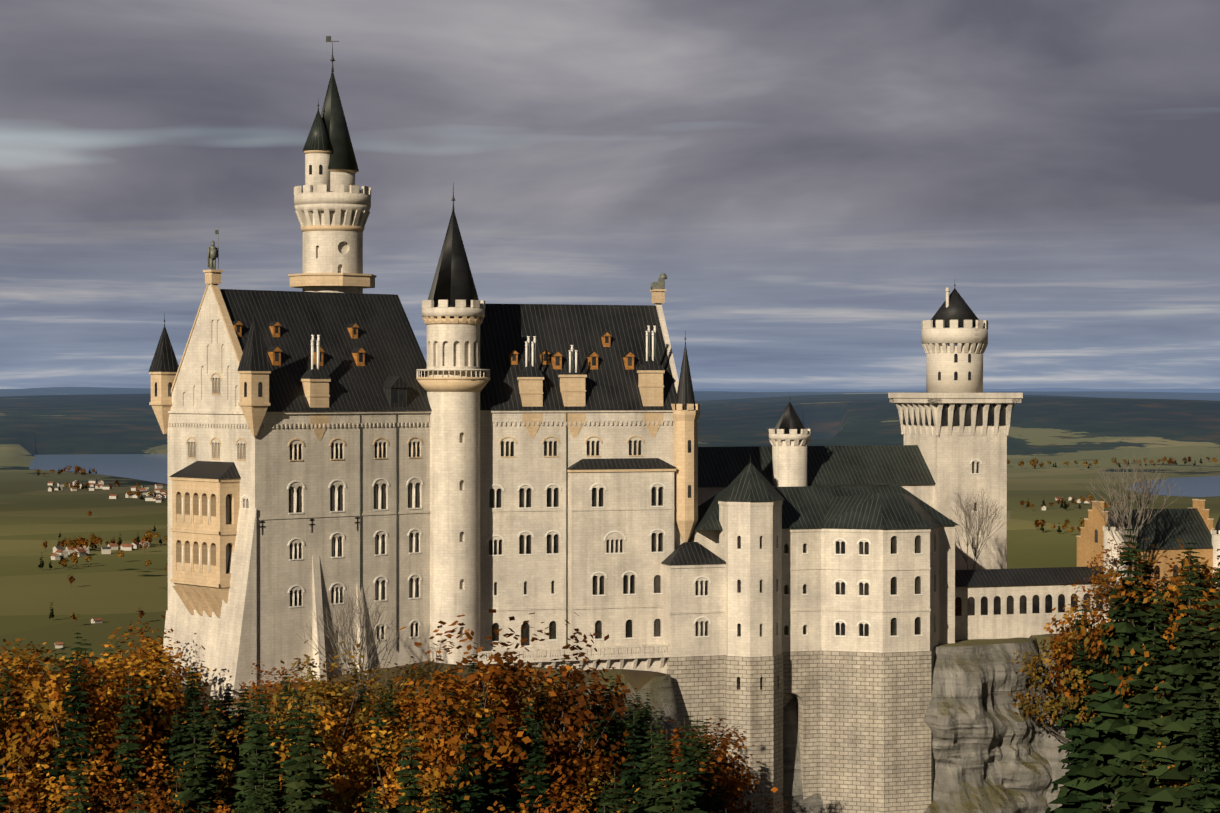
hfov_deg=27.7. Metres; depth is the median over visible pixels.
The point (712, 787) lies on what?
beech tree
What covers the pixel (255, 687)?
beech tree
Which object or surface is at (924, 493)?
knights house
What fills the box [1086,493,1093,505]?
tree
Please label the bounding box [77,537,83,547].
tree
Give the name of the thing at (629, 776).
spruce tree
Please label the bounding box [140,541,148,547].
tree
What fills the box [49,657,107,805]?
spruce tree
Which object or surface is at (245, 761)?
spruce tree
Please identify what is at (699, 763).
beech tree
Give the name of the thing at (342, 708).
beech tree
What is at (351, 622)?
bare tree
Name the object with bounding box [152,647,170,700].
spruce tree
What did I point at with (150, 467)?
lake water
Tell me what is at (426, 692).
spruce tree
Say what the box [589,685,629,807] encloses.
spruce tree
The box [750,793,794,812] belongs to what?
beech tree
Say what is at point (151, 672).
beech tree
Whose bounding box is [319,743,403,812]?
beech tree
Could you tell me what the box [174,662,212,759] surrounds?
spruce tree
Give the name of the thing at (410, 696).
beech tree
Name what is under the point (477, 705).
beech tree
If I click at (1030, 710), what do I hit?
beech tree
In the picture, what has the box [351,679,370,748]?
spruce tree
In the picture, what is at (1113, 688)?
spruce tree
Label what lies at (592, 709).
spruce tree
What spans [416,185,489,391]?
stair tower top
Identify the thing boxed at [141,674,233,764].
beech tree
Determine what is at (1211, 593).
spruce tree
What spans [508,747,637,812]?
beech tree
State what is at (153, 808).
beech tree
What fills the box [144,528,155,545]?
tree
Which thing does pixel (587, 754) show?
spruce tree
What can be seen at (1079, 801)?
spruce tree
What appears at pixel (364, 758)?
beech tree
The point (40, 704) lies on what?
spruce tree
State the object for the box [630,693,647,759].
spruce tree
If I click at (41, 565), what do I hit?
tree
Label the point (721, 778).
beech tree
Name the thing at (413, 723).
beech tree
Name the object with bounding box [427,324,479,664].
stair tower
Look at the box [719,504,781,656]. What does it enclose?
kemenate tower
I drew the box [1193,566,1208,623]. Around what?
spruce tree
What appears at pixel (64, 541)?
tree
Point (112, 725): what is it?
beech tree
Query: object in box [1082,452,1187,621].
bare tree
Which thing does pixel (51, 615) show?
tree
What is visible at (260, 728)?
spruce tree
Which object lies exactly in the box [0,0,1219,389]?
sky
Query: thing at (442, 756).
beech tree
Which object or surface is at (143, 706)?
spruce tree
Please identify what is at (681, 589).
kemenate west wing
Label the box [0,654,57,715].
birch tree
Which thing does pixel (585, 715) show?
beech tree
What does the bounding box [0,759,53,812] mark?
beech tree
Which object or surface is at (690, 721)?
spruce tree
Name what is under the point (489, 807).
beech tree
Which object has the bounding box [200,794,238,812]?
beech tree
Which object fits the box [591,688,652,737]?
beech tree
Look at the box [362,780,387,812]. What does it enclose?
spruce tree
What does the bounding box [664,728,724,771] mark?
beech tree
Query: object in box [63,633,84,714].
spruce tree
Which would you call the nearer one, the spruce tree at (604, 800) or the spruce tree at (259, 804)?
the spruce tree at (259, 804)
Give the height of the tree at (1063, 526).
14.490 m
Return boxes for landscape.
[0,387,1219,681]
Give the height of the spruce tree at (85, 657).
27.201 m
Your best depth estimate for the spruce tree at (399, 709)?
297.91 m
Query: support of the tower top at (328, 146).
on the tower at (332, 251)
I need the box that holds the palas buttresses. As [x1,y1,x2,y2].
[163,507,390,699]
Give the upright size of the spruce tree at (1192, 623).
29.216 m
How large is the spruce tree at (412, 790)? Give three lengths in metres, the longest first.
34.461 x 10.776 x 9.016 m
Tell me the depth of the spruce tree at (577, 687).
303.47 m
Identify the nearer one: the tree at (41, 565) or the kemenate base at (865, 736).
the kemenate base at (865, 736)
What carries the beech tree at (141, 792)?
on the castle hill terrain
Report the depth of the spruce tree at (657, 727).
283.09 m
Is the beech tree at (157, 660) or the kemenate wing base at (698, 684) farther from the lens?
the kemenate wing base at (698, 684)
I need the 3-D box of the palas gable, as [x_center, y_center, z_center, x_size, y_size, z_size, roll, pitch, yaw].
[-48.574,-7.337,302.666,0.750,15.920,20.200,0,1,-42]
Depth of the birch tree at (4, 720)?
279.33 m
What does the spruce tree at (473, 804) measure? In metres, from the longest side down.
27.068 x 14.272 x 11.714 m
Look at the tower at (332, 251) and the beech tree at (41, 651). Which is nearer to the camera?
the beech tree at (41, 651)
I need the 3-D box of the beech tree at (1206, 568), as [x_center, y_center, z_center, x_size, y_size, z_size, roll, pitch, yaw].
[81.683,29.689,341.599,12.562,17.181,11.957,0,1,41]
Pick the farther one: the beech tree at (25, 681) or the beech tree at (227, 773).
the beech tree at (25, 681)
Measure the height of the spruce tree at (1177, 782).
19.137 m
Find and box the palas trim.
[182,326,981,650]
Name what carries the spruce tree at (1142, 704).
on the castle hill terrain
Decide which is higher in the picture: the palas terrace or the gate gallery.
the gate gallery
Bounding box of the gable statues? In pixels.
[207,228,667,288]
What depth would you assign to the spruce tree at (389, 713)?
279.48 m
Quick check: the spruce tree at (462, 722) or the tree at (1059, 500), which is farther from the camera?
the tree at (1059, 500)
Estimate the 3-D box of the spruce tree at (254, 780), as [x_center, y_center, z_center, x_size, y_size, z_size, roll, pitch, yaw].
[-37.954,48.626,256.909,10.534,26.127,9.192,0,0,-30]
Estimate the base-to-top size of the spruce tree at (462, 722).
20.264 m
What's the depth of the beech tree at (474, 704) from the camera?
299.03 m
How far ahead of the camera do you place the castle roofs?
323.24 m
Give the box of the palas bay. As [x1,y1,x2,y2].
[569,471,673,653]
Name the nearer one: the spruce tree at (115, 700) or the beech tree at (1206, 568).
the spruce tree at (115, 700)
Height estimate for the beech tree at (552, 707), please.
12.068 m
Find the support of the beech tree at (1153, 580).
on the castle hill terrain
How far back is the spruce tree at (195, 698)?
288.45 m
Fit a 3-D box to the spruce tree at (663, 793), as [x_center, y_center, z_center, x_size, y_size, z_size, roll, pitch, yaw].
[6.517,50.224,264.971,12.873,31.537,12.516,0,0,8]
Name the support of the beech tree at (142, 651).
on the castle hill terrain
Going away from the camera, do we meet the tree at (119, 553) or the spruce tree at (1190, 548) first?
the spruce tree at (1190, 548)
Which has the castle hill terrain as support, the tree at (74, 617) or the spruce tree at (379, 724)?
the spruce tree at (379, 724)
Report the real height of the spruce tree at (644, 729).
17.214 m
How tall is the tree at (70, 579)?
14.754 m
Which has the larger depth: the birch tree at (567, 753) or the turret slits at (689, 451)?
the turret slits at (689, 451)
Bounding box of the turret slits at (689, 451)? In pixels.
[688,440,690,497]
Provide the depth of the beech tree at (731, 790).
296.64 m
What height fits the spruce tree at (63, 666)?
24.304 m
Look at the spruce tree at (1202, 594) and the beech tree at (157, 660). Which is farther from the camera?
the spruce tree at (1202, 594)
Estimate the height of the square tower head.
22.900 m
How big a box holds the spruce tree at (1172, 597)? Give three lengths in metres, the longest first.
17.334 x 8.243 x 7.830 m
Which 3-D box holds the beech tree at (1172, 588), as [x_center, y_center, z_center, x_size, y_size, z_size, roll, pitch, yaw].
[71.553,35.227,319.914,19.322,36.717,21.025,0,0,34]
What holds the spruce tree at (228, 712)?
on the castle hill terrain
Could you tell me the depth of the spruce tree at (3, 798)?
240.96 m
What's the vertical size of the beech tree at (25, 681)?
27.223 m
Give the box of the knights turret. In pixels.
[768,398,810,486]
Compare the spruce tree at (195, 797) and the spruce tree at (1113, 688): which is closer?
the spruce tree at (195, 797)
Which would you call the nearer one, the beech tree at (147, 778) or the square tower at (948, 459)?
the beech tree at (147, 778)
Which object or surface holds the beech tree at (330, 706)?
on the castle hill terrain
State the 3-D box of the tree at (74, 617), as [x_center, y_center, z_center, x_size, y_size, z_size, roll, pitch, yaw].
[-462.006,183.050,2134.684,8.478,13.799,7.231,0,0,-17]
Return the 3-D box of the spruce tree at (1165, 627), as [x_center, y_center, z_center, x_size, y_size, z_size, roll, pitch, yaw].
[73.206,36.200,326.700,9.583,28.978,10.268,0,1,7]
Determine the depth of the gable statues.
302.82 m
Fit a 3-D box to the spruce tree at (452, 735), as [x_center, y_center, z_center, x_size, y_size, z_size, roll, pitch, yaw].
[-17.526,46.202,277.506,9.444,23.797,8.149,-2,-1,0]
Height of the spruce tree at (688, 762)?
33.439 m
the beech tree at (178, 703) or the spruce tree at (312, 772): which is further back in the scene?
the beech tree at (178, 703)
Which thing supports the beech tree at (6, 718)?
on the castle hill terrain
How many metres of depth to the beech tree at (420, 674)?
301.83 m
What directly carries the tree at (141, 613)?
on the landscape
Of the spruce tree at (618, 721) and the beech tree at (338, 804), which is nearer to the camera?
the beech tree at (338, 804)
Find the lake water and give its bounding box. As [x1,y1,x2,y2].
[29,454,1219,496]
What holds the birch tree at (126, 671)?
on the castle hill terrain
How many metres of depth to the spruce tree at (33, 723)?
277.34 m
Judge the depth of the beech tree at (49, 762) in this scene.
269.58 m
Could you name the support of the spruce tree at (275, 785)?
on the castle hill terrain
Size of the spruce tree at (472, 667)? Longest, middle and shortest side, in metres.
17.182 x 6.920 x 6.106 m
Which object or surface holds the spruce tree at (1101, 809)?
on the castle hill terrain
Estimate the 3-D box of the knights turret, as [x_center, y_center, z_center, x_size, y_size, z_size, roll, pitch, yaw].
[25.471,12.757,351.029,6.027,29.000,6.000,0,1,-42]
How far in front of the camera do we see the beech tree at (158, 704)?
277.62 m
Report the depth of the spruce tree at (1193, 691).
305.11 m
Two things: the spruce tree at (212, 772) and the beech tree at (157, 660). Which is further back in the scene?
the beech tree at (157, 660)
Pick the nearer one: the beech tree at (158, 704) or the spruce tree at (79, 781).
the spruce tree at (79, 781)
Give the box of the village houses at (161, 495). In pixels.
[48,479,1088,647]
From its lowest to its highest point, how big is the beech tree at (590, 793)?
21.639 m
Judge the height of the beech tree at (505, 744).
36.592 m
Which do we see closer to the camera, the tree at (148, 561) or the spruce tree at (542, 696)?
the spruce tree at (542, 696)
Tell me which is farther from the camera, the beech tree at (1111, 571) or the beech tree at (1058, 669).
the beech tree at (1111, 571)
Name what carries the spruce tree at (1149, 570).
on the castle hill terrain
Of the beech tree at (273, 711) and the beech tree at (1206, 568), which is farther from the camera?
the beech tree at (1206, 568)
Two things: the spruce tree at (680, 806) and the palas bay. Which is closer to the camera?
the spruce tree at (680, 806)
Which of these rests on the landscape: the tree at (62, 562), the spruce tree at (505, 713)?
the tree at (62, 562)
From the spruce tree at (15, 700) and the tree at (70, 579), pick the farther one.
the tree at (70, 579)
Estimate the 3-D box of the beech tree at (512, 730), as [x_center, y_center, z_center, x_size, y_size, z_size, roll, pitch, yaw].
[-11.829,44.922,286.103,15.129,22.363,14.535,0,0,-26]
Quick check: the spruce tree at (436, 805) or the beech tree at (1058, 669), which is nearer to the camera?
the spruce tree at (436, 805)
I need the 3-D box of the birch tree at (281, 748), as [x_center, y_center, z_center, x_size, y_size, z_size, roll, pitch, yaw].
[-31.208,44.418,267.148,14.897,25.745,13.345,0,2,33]
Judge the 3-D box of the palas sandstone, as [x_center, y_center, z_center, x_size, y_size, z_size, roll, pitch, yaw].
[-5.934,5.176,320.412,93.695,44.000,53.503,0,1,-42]
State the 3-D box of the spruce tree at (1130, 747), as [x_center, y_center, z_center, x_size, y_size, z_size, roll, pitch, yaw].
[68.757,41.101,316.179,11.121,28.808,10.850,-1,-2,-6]
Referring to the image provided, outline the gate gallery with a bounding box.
[955,566,1102,639]
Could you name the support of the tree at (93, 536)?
on the landscape
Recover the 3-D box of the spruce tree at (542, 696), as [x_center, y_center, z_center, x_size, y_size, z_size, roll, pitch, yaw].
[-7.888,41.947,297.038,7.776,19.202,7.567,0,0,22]
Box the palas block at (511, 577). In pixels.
[480,421,682,655]
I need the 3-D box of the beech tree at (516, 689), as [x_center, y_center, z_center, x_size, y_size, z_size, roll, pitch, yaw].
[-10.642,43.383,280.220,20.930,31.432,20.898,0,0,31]
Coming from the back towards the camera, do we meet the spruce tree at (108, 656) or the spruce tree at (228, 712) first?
the spruce tree at (108, 656)
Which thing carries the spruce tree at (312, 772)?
on the castle hill terrain
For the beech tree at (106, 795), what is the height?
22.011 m
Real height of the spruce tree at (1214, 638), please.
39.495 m
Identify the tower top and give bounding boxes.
[288,36,376,287]
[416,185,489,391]
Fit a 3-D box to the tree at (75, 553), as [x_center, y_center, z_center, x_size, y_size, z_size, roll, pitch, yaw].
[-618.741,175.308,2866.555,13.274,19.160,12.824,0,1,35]
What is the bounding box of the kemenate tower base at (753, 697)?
[724,654,782,812]
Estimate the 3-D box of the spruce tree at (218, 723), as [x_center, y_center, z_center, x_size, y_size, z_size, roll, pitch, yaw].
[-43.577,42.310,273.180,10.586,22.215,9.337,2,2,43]
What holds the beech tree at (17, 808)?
on the castle hill terrain
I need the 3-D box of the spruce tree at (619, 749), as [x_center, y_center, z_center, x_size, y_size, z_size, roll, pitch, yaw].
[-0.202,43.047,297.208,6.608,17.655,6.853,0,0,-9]
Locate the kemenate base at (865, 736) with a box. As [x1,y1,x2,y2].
[782,649,934,812]
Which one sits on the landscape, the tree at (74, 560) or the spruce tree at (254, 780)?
the tree at (74, 560)
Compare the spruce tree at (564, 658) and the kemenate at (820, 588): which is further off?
the kemenate at (820, 588)
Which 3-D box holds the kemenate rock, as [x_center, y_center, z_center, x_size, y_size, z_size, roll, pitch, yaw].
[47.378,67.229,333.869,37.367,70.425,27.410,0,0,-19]
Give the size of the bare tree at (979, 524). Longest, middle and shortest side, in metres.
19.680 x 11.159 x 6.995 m
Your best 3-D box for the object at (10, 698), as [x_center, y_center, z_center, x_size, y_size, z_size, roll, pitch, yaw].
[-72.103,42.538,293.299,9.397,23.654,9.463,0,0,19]
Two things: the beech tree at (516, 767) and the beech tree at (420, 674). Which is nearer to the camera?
the beech tree at (516, 767)
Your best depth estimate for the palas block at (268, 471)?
303.80 m
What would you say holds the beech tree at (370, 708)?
on the castle hill terrain
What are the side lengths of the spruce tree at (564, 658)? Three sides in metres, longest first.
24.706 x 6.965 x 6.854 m
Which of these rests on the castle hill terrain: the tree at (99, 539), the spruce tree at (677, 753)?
the spruce tree at (677, 753)
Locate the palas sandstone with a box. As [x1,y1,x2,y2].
[149,269,940,616]
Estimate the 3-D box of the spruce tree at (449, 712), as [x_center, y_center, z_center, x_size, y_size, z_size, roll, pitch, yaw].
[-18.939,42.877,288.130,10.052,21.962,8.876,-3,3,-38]
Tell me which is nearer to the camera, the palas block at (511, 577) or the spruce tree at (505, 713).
the spruce tree at (505, 713)
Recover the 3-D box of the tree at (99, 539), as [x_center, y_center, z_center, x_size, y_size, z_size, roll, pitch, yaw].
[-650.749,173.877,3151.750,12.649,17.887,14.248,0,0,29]
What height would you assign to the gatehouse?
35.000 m
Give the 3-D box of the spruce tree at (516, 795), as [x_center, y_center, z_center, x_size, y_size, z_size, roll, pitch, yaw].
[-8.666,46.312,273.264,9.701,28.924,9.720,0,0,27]
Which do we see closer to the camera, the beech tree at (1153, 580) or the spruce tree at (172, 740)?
the spruce tree at (172, 740)
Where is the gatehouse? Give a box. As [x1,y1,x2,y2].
[1076,499,1219,622]
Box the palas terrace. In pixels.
[477,643,669,673]
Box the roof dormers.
[155,321,634,405]
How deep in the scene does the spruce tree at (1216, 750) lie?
304.32 m
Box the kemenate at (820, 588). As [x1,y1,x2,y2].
[688,525,954,652]
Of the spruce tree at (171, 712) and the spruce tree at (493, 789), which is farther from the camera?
the spruce tree at (171, 712)
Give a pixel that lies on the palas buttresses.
(227, 639)
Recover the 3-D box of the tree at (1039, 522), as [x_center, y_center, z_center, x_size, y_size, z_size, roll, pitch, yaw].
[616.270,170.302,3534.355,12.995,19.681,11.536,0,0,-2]
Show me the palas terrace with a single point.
(654, 660)
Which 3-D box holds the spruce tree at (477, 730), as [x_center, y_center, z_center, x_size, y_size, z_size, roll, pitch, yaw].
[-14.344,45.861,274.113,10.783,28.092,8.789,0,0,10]
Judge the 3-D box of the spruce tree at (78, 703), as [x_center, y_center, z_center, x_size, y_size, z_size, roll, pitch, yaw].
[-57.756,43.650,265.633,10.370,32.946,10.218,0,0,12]
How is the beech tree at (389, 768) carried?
on the castle hill terrain
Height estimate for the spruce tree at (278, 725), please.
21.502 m
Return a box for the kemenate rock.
[924,637,1051,812]
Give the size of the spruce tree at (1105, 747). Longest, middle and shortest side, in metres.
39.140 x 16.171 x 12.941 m
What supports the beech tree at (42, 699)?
on the castle hill terrain
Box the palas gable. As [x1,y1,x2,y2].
[171,284,242,411]
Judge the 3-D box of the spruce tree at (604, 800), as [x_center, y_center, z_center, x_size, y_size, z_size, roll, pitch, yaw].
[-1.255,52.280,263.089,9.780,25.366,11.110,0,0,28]
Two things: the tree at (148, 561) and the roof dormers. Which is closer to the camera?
the roof dormers
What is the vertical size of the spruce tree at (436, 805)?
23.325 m
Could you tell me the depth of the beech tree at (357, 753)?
275.22 m
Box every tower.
[302,211,362,292]
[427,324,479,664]
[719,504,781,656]
[904,434,1006,569]
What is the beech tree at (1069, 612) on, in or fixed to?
on the castle hill terrain
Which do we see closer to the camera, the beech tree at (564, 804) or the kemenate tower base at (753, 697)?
the beech tree at (564, 804)
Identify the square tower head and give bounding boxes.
[888,284,1022,435]
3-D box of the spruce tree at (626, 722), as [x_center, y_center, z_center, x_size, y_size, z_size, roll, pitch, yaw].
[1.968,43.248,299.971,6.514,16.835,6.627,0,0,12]
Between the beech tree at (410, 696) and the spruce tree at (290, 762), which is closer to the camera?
the spruce tree at (290, 762)
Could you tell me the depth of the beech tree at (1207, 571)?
339.44 m
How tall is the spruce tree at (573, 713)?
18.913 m
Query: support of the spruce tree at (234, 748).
on the castle hill terrain
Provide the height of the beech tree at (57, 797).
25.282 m
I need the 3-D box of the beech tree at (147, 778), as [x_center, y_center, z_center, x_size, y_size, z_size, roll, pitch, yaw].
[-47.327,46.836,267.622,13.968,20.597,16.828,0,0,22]
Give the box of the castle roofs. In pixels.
[149,289,957,564]
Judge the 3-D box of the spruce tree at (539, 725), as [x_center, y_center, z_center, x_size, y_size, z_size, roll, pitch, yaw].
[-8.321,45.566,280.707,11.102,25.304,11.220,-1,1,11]
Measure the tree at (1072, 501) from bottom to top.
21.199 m
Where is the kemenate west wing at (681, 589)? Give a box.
[663,564,724,656]
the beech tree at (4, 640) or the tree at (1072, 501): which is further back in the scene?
the tree at (1072, 501)
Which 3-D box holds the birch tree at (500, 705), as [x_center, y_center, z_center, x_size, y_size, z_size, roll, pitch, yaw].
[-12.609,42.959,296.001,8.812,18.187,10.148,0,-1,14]
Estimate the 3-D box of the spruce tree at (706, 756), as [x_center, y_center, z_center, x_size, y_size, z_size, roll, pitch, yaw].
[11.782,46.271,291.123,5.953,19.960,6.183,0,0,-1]
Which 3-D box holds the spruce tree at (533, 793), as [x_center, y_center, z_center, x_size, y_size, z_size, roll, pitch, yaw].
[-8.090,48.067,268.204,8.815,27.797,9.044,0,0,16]
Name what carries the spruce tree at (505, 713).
on the castle hill terrain
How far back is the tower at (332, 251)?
326.73 m
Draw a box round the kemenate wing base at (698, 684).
[667,655,723,761]
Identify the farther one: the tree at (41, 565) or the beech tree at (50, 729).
the tree at (41, 565)
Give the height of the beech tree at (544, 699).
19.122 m
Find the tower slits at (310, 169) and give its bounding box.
[309,165,321,174]
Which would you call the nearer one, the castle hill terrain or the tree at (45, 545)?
the castle hill terrain
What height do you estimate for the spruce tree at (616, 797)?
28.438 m
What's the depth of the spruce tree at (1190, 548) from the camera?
333.95 m
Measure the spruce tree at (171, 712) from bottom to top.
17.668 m
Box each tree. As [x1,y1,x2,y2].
[0,638,79,710]
[0,638,121,812]
[0,639,25,700]
[0,648,36,716]
[0,650,167,812]
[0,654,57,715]
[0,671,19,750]
[0,678,120,776]
[0,704,24,766]
[0,711,20,772]
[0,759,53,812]
[0,763,9,810]
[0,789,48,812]
[1,746,157,812]
[7,693,43,812]
[9,799,47,812]
[10,675,22,716]
[15,703,150,812]
[22,670,60,737]
[30,660,195,788]
[38,557,43,569]
[40,668,105,812]
[41,539,47,551]
[42,627,225,761]
[48,602,53,619]
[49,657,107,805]
[54,644,70,724]
[60,537,68,547]
[60,558,68,569]
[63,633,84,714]
[64,739,180,812]
[64,756,92,812]
[67,576,74,583]
[70,550,79,565]
[70,612,78,625]
[71,556,78,563]
[76,639,114,760]
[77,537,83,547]
[85,778,212,812]
[88,534,96,548]
[88,768,184,812]
[93,537,102,549]
[96,676,151,812]
[98,615,189,725]
[98,748,235,812]
[99,646,117,685]
[101,654,143,691]
[102,627,162,675]
[107,661,129,782]
[117,550,124,561]
[128,794,147,812]
[129,667,166,808]
[136,610,143,620]
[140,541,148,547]
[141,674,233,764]
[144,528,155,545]
[145,558,151,570]
[150,689,191,732]
[151,711,193,812]
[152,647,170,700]
[153,680,180,744]
[169,707,219,812]
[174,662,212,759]
[186,727,228,812]
[187,677,206,743]
[193,695,237,809]
[196,714,317,808]
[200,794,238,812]
[216,662,308,735]
[217,686,237,758]
[225,686,254,794]
[225,689,294,812]
[231,697,259,798]
[237,749,272,812]
[249,737,285,812]
[249,774,275,812]
[259,640,395,795]
[264,703,387,812]
[266,652,358,750]
[271,674,298,793]
[274,684,319,812]
[280,657,357,734]
[282,701,342,812]
[296,585,404,706]
[311,708,485,812]
[319,703,395,793]
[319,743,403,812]
[327,667,518,812]
[329,736,413,805]
[333,668,392,737]
[338,676,397,736]
[338,716,454,812]
[347,656,439,762]
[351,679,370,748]
[357,700,400,812]
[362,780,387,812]
[374,774,463,812]
[378,680,399,763]
[379,661,447,724]
[381,609,561,804]
[385,681,471,771]
[386,725,424,812]
[394,688,408,724]
[417,672,433,740]
[424,654,617,812]
[426,782,444,812]
[435,691,457,737]
[437,686,524,740]
[440,718,461,783]
[442,664,464,730]
[442,732,488,812]
[449,676,506,717]
[450,612,636,812]
[451,794,538,812]
[459,654,483,735]
[467,699,503,812]
[471,705,575,756]
[473,656,575,735]
[475,716,512,812]
[483,694,524,726]
[495,647,523,747]
[495,741,526,812]
[505,695,554,812]
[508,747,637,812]
[513,701,561,810]
[516,729,556,812]
[520,659,558,710]
[530,683,557,729]
[544,763,642,812]
[549,650,578,763]
[554,726,601,812]
[556,686,583,752]
[570,723,607,812]
[574,665,596,752]
[587,676,603,736]
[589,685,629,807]
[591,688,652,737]
[596,694,628,760]
[596,784,614,812]
[602,770,628,812]
[606,676,621,740]
[615,719,654,812]
[619,697,644,798]
[619,771,731,812]
[628,731,669,812]
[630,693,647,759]
[635,693,653,798]
[644,716,777,812]
[644,729,689,812]
[648,706,669,788]
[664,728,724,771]
[668,718,706,812]
[668,727,687,785]
[668,736,740,790]
[672,786,695,812]
[674,725,763,802]
[676,716,707,794]
[682,714,724,812]
[699,717,723,811]
[716,733,738,812]
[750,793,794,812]
[950,488,1010,569]
[1005,616,1100,742]
[1038,519,1045,526]
[1043,572,1159,708]
[1044,595,1106,667]
[1046,604,1114,812]
[1055,497,1063,507]
[1057,521,1148,805]
[1061,523,1068,532]
[1068,538,1219,707]
[1070,496,1076,507]
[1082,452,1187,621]
[1084,539,1155,619]
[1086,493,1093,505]
[1089,585,1137,787]
[1092,791,1108,812]
[1109,586,1174,812]
[1111,621,1171,812]
[1120,574,1177,621]
[1131,550,1167,655]
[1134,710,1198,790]
[1136,553,1218,632]
[1140,558,1219,812]
[1148,571,1175,664]
[1151,580,1177,633]
[1166,539,1209,644]
[1170,589,1204,742]
[1176,560,1219,609]
[1179,617,1209,713]
[1182,698,1219,812]
[1192,549,1219,795]
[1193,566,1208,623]
[1196,585,1215,646]
[1196,651,1219,804]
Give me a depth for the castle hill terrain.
317.63 m
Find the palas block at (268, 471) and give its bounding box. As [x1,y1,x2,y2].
[167,423,429,684]
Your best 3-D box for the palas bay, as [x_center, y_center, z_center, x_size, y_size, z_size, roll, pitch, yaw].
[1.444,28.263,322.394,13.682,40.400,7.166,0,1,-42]
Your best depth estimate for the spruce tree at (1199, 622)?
315.68 m
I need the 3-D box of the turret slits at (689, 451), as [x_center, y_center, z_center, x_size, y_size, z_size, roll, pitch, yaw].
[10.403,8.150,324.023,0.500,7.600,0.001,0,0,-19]
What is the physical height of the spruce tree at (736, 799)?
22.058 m
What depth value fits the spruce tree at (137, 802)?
230.55 m
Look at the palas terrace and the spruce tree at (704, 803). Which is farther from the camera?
the palas terrace
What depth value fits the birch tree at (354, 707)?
297.42 m
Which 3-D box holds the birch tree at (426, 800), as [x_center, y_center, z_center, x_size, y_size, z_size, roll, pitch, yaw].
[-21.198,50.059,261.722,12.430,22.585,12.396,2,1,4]
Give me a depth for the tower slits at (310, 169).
326.01 m
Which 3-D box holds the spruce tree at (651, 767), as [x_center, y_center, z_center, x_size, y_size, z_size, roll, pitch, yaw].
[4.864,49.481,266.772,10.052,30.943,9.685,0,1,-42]
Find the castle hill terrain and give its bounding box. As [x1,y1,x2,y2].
[155,633,1114,812]
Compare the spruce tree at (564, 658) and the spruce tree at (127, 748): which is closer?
the spruce tree at (127, 748)
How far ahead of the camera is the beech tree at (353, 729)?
281.30 m
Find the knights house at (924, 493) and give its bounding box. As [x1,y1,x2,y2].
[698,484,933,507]
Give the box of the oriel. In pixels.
[172,480,239,583]

